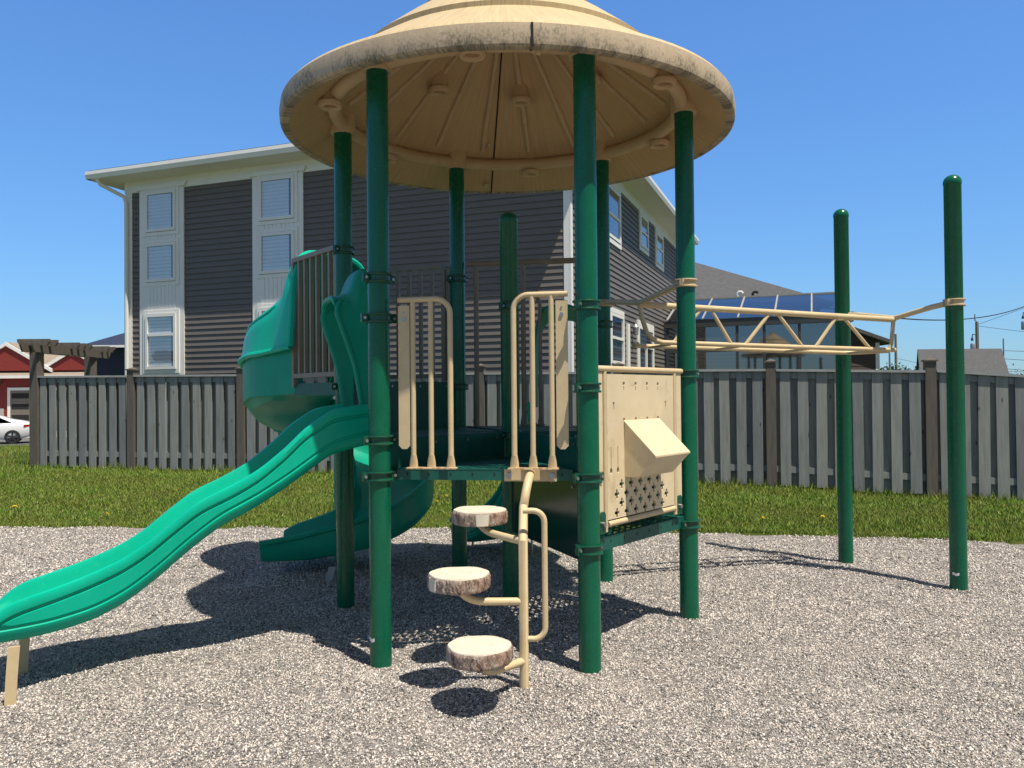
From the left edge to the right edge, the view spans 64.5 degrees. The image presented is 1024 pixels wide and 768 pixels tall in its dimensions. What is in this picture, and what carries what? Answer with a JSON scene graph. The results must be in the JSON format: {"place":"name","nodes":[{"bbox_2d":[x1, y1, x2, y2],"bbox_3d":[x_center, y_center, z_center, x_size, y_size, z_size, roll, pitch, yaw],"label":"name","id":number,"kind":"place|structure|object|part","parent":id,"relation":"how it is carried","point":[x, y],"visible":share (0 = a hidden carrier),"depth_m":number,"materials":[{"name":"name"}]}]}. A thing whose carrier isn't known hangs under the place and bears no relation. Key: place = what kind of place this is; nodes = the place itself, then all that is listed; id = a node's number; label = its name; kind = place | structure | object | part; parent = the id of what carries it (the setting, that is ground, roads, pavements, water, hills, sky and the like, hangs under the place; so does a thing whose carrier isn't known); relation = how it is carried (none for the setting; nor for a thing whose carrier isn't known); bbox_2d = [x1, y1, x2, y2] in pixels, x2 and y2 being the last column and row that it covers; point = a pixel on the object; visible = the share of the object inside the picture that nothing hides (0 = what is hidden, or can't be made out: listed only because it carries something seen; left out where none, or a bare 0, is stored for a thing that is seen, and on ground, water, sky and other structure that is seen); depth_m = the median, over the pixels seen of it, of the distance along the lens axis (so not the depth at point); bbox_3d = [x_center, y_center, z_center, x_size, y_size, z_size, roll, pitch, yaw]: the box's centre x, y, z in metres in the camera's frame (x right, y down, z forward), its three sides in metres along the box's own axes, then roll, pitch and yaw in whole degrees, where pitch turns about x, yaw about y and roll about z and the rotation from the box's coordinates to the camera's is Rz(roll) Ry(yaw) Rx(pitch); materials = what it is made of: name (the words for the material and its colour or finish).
{"place":"outdoors","nodes":[
{"label":"outdoors","id":0,"kind":"place"},
{"bbox_2d":[0,441,28,445],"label":"road","id":1,"kind":"structure","parent":0,"point":[2,443],"depth_m":38.88,"materials":[{"name":"grey asphalt"}]},
{"bbox_2d":[0,415,28,443],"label":"white car","id":2,"kind":"object","parent":1,"relation":"on","point":[13,431],"visible":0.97,"depth_m":38.52,"materials":[{"name":"paint"}]},
{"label":"side window","id":3,"kind":"part","parent":2,"relation":"part of","materials":[{"name":"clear glass"}]},
{"bbox_2d":[0,444,1023,543],"bbox_3d":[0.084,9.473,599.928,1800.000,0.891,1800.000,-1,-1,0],"label":"lawn","id":4,"kind":"structure","parent":0,"point":[489,487],"depth_m":10.49,"materials":[{"name":"plant"}]},
{"bbox_2d":[0,437,56,440],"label":"kerb","id":5,"kind":"structure","parent":4,"relation":"on","point":[25,439],"depth_m":40.98,"materials":[{"name":"concrete"}]},
{"bbox_2d":[0,342,83,433],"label":"red house","id":6,"kind":"structure","parent":4,"relation":"on","point":[14,381],"depth_m":49.44,"materials":[{"name":"red wood"}]},
{"bbox_2d":[10,390,56,430],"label":"garage door","id":7,"kind":"structure","parent":6,"relation":"in","point":[19,400],"depth_m":49.43,"materials":[{"name":"white metal"}]},
{"bbox_2d":[17,339,114,467],"bbox_3d":[-8.963,0.532,16.433,0.639,2.718,2.993,-1,-1,0],"label":"garden arbour","id":8,"kind":"object","parent":4,"relation":"on","point":[38,349],"visible":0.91,"depth_m":15.23,"materials":[{"name":"brown wood"}]},
{"bbox_2d":[87,333,124,375],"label":"navy house","id":9,"kind":"structure","parent":4,"relation":"on","point":[114,364],"depth_m":42.12,"materials":[{"name":"metal"}]},
{"bbox_2d":[85,143,698,420],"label":"grey house","id":10,"kind":"structure","parent":4,"relation":"on","point":[215,244],"depth_m":17.65,"materials":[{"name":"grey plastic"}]},
{"bbox_2d":[144,189,175,232],"bbox_3d":[-7.944,-3.907,18.345,0.870,0.910,0.052,-1,-1,20],"label":"window","id":11,"kind":"structure","parent":10,"relation":"in","point":[160,206],"depth_m":18.35,"materials":[{"name":"glass"}]},
{"bbox_2d":[145,242,175,282],"bbox_3d":[-7.934,-2.747,18.330,0.870,0.870,0.052,-1,-1,20],"label":"window","id":12,"kind":"structure","parent":10,"relation":"in","point":[160,258],"depth_m":18.34,"materials":[{"name":"glass"}]},
{"bbox_2d":[145,313,175,369],"bbox_3d":[-7.918,-0.957,18.306,0.870,1.250,0.052,-1,-1,20],"label":"window","id":13,"kind":"structure","parent":10,"relation":"in","point":[160,329],"depth_m":18.32,"materials":[{"name":"white glass"}]},
{"bbox_2d":[259,308,268,315],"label":"window","id":14,"kind":"structure","parent":10,"relation":"in","point":[261,310],"depth_m":17.33,"materials":[{"name":"white plastic"}]},
{"bbox_2d":[258,174,293,220],"bbox_3d":[-5.003,-3.947,17.245,0.890,0.910,0.052,-1,-1,20],"label":"window","id":15,"kind":"structure","parent":10,"relation":"in","point":[275,194],"depth_m":17.26,"materials":[{"name":"glass"}]},
{"bbox_2d":[258,230,293,274],"bbox_3d":[-4.993,-2.787,17.230,0.890,0.870,0.052,-1,-1,20],"label":"window","id":16,"kind":"structure","parent":10,"relation":"in","point":[276,249],"depth_m":17.25,"materials":[{"name":"glass"}]},
{"bbox_2d":[609,185,620,243],"bbox_3d":[2.276,-3.804,18.199,0.052,1.140,1.250,-1,-1,20],"label":"window","id":17,"kind":"structure","parent":10,"relation":"in","point":[616,217],"depth_m":18.44,"materials":[{"name":"glass"}]},
{"bbox_2d":[611,312,624,363],"bbox_3d":[2.383,-1.013,18.383,0.052,1.120,1.220,-1,-1,20],"label":"window","id":18,"kind":"structure","parent":10,"relation":"in","point":[613,315],"depth_m":18.49,"materials":[{"name":"white plastic"}]},
{"bbox_2d":[641,214,648,251],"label":"window","id":19,"kind":"structure","parent":10,"relation":"in","point":[644,222],"depth_m":21.51,"materials":[{"name":"glass"}]},
{"bbox_2d":[639,325,653,367],"bbox_3d":[3.561,-0.358,21.502,0.052,2.270,1.940,-1,-1,20],"label":"window","id":20,"kind":"structure","parent":10,"relation":"in","point":[646,355],"depth_m":21.42,"materials":[{"name":"white plastic"}]},
{"bbox_2d":[656,232,663,267],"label":"window","id":21,"kind":"structure","parent":10,"relation":"in","point":[659,239],"depth_m":23.60,"materials":[{"name":"glass"}]},
{"bbox_2d":[0,525,1023,767],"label":"gravel","id":22,"kind":"structure","parent":4,"relation":"on","point":[316,763],"depth_m":4.58,"materials":[{"name":"grey gravel"}]},
{"bbox_2d":[0,0,967,705],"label":"play structure","id":23,"kind":"object","parent":22,"relation":"on","point":[588,102],"visible":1,"depth_m":5.37,"materials":[{"name":"green paint"}]},
{"bbox_2d":[37,358,1023,500],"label":"board fence","id":24,"kind":"object","parent":4,"relation":"on","point":[781,428],"visible":0.53,"depth_m":11.84,"materials":[{"name":"grey wood"}]},
{"bbox_2d":[664,292,853,390],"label":"sunroom","id":25,"kind":"structure","parent":4,"relation":"on","point":[824,302],"depth_m":24.15,"materials":[{"name":"blue metal"}]},
{"bbox_2d":[695,262,889,369],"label":"brown house","id":26,"kind":"structure","parent":4,"relation":"on","point":[712,282],"depth_m":33.41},
{"bbox_2d":[880,363,905,369],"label":"tree","id":27,"kind":"object","parent":4,"relation":"on","point":[886,367],"visible":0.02,"depth_m":65.95,"materials":[{"name":"green plant"}]},
{"bbox_2d":[894,334,897,369],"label":"utility pole","id":28,"kind":"object","parent":4,"relation":"on","point":[895,340],"visible":0.34,"depth_m":89.95,"materials":[{"name":"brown wood"}]},
{"bbox_2d":[916,349,1008,373],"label":"grey roof house","id":29,"kind":"structure","parent":4,"relation":"on","point":[986,360],"depth_m":51.76,"materials":[{"name":"white plastic"}]},
{"bbox_2d":[970,314,978,348],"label":"utility pole","id":30,"kind":"object","parent":4,"relation":"on","point":[975,345],"visible":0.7,"depth_m":79.93,"materials":[{"name":"brown wood"}]},
{"bbox_2d":[1021,312,1023,329],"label":"utility pole","id":31,"kind":"object","parent":4,"relation":"on","point":[1022,325],"visible":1,"depth_m":81.89,"materials":[{"name":"wood"}]},
{"bbox_2d":[851,306,1023,320],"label":"overhead wire","id":32,"kind":"object","parent":31,"relation":"attached to","point":[964,319],"visible":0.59,"depth_m":63.73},
{"bbox_2d":[0,0,1023,374],"label":"sky","id":33,"kind":"structure","parent":0,"point":[863,108],"materials":[{"name":"blue"}]}
]}

